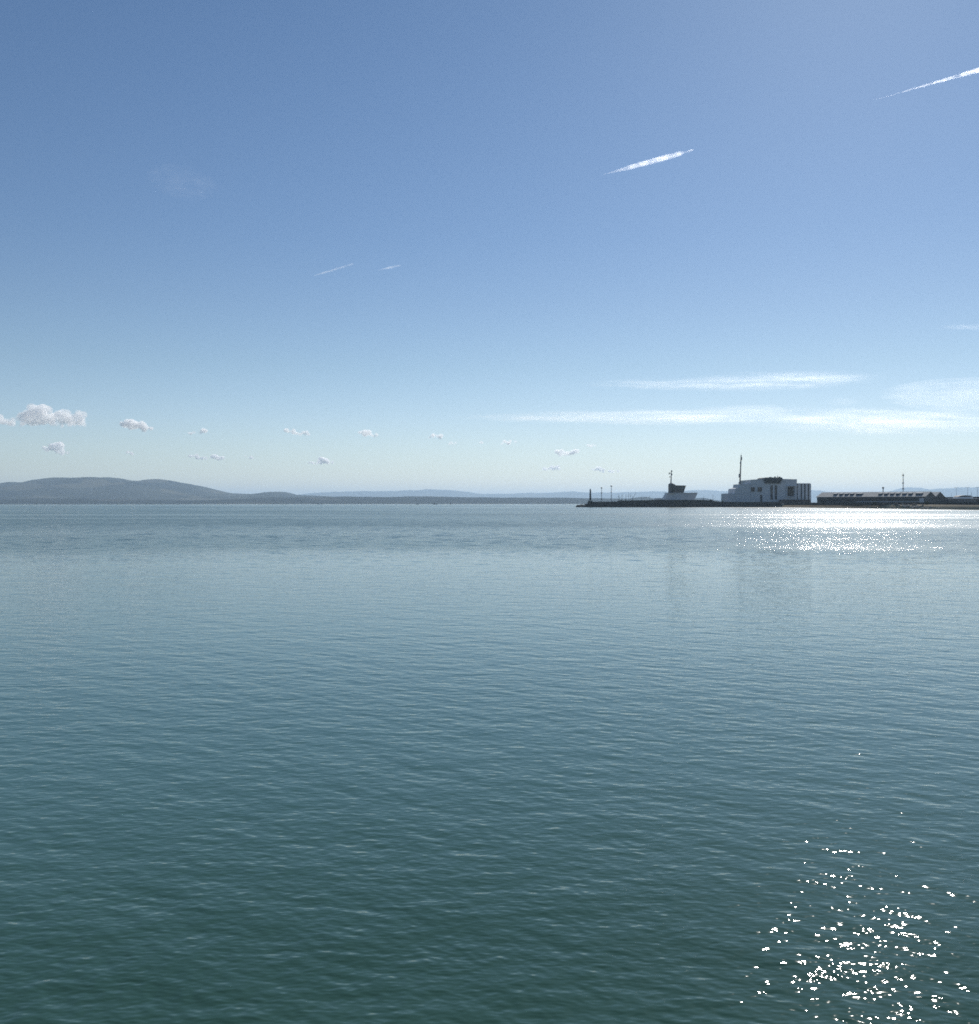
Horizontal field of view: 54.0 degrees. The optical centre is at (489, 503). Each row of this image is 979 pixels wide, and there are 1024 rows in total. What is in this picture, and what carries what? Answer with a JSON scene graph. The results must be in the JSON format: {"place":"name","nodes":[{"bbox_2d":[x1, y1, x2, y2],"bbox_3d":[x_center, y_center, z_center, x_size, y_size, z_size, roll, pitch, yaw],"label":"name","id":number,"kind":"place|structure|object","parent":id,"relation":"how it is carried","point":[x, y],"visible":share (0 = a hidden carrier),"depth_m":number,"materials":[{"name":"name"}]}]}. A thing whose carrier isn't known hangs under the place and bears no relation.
{"place":"outdoors","nodes":[
{"label":"outdoors","id":0,"kind":"place"},
{"bbox_2d":[0,477,332,499],"bbox_3d":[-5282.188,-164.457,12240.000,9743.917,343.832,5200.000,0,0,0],"label":"mountain","id":1,"kind":"structure","parent":0,"point":[98,488],"depth_m":10909.35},
{"bbox_2d":[0,496,720,503],"bbox_3d":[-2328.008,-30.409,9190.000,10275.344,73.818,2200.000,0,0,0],"label":"coastal lowland","id":2,"kind":"structure","parent":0,"point":[382,500],"depth_m":8500.76,"materials":[{"name":"soil"},{"name":"grass"},{"name":"foliage"}]},
{"bbox_2d":[0,504,978,1023],"bbox_3d":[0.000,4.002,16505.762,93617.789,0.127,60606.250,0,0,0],"label":"sea","id":3,"kind":"structure","parent":0,"point":[416,764],"depth_m":14.71,"materials":[{"name":"liquid"}]},
{"bbox_2d":[576,503,588,506],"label":"rubble mound","id":4,"kind":"object","parent":3,"relation":"in","point":[585,505],"visible":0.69,"depth_m":958.08,"materials":[{"name":"grey stone"}]},
{"bbox_2d":[587,500,781,506],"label":"breakwater","id":5,"kind":"object","parent":3,"relation":"in","point":[664,503],"visible":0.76,"depth_m":960.00,"materials":[{"name":"stone"}]},
{"bbox_2d":[0,0,978,494],"label":"sky","id":6,"kind":"structure","parent":0,"point":[297,247],"materials":[{"name":"blue"}]},
{"bbox_2d":[301,487,929,502],"bbox_3d":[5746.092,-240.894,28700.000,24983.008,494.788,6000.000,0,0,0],"label":"ridge","id":7,"kind":"structure","parent":0,"point":[712,494],"depth_m":27629.54,"materials":[{"name":"blue"}]},
{"bbox_2d":[777,505,978,509],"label":"beach","id":8,"kind":"structure","parent":0,"point":[965,507],"depth_m":689.47,"materials":[{"name":"sand"}]},
{"bbox_2d":[773,504,939,508],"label":"pale stones","id":9,"kind":"object","parent":8,"relation":"on","point":[911,507],"visible":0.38,"depth_m":659.33,"materials":[{"name":"grey stone"}]},
{"bbox_2d":[909,487,978,496],"bbox_3d":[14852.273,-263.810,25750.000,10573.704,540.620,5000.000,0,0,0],"label":"ridge","id":10,"kind":"structure","parent":0,"point":[949,492],"depth_m":25011.83,"materials":[{"name":"blue"}]},
{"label":"quay ground","id":11,"kind":"structure","parent":0,"visible":0},
{"bbox_2d":[662,470,696,499],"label":"control tower","id":12,"kind":"structure","parent":11,"relation":"on","point":[675,492],"depth_m":985.85,"materials":[{"name":"concrete"}]},
{"bbox_2d":[674,489,683,491],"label":"cab window","id":13,"kind":"structure","parent":12,"relation":"in","point":[675,490],"depth_m":985.86,"materials":[{"name":"black glass"}]},
{"bbox_3d":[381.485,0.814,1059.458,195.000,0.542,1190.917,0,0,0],"label":"ground","id":14,"kind":"structure","parent":0,"visible":0},
{"bbox_2d":[721,476,810,502],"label":"white building","id":15,"kind":"structure","parent":14,"relation":"on","point":[773,489],"depth_m":985.00,"materials":[{"name":"metal"}]},
{"bbox_2d":[738,455,741,483],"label":"communications mast","id":16,"kind":"object","parent":15,"relation":"on","point":[739,482],"visible":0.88,"depth_m":1018.44,"materials":[{"name":"metal"}]},
{"bbox_2d":[770,485,772,499],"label":"window","id":17,"kind":"structure","parent":15,"relation":"in","point":[771,486],"depth_m":984.90,"materials":[{"name":"black glass"}]},
{"bbox_2d":[774,485,776,499],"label":"window","id":18,"kind":"structure","parent":15,"relation":"in","point":[775,486],"depth_m":984.90,"materials":[{"name":"black glass"}]},
{"bbox_2d":[817,492,935,502],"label":"shed","id":19,"kind":"structure","parent":14,"relation":"on","point":[874,496],"depth_m":828.33,"materials":[{"name":"grey glass"}]},
{"bbox_2d":[778,502,978,505],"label":"promenade wall","id":20,"kind":"structure","parent":14,"relation":"on","point":[881,503],"depth_m":727.92,"materials":[{"name":"concrete"}]},
{"bbox_2d":[932,492,944,496],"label":"shed","id":21,"kind":"structure","parent":14,"relation":"on","point":[938,494],"depth_m":832.35,"materials":[{"name":"grey metal"}]},
{"bbox_2d":[932,497,952,501],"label":"building","id":22,"kind":"structure","parent":14,"relation":"on","point":[940,499],"depth_m":760.00,"materials":[{"name":"grey glass"}]},
{"bbox_2d":[948,498,976,501],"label":"building","id":23,"kind":"structure","parent":14,"relation":"on","point":[961,499],"depth_m":735.00,"materials":[{"name":"white paint"}]},
{"bbox_2d":[953,495,972,497],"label":"pavilion roof light","id":24,"kind":"object","parent":23,"relation":"on","point":[963,496],"visible":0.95,"depth_m":738.00,"materials":[{"name":"white paint"}]}
]}

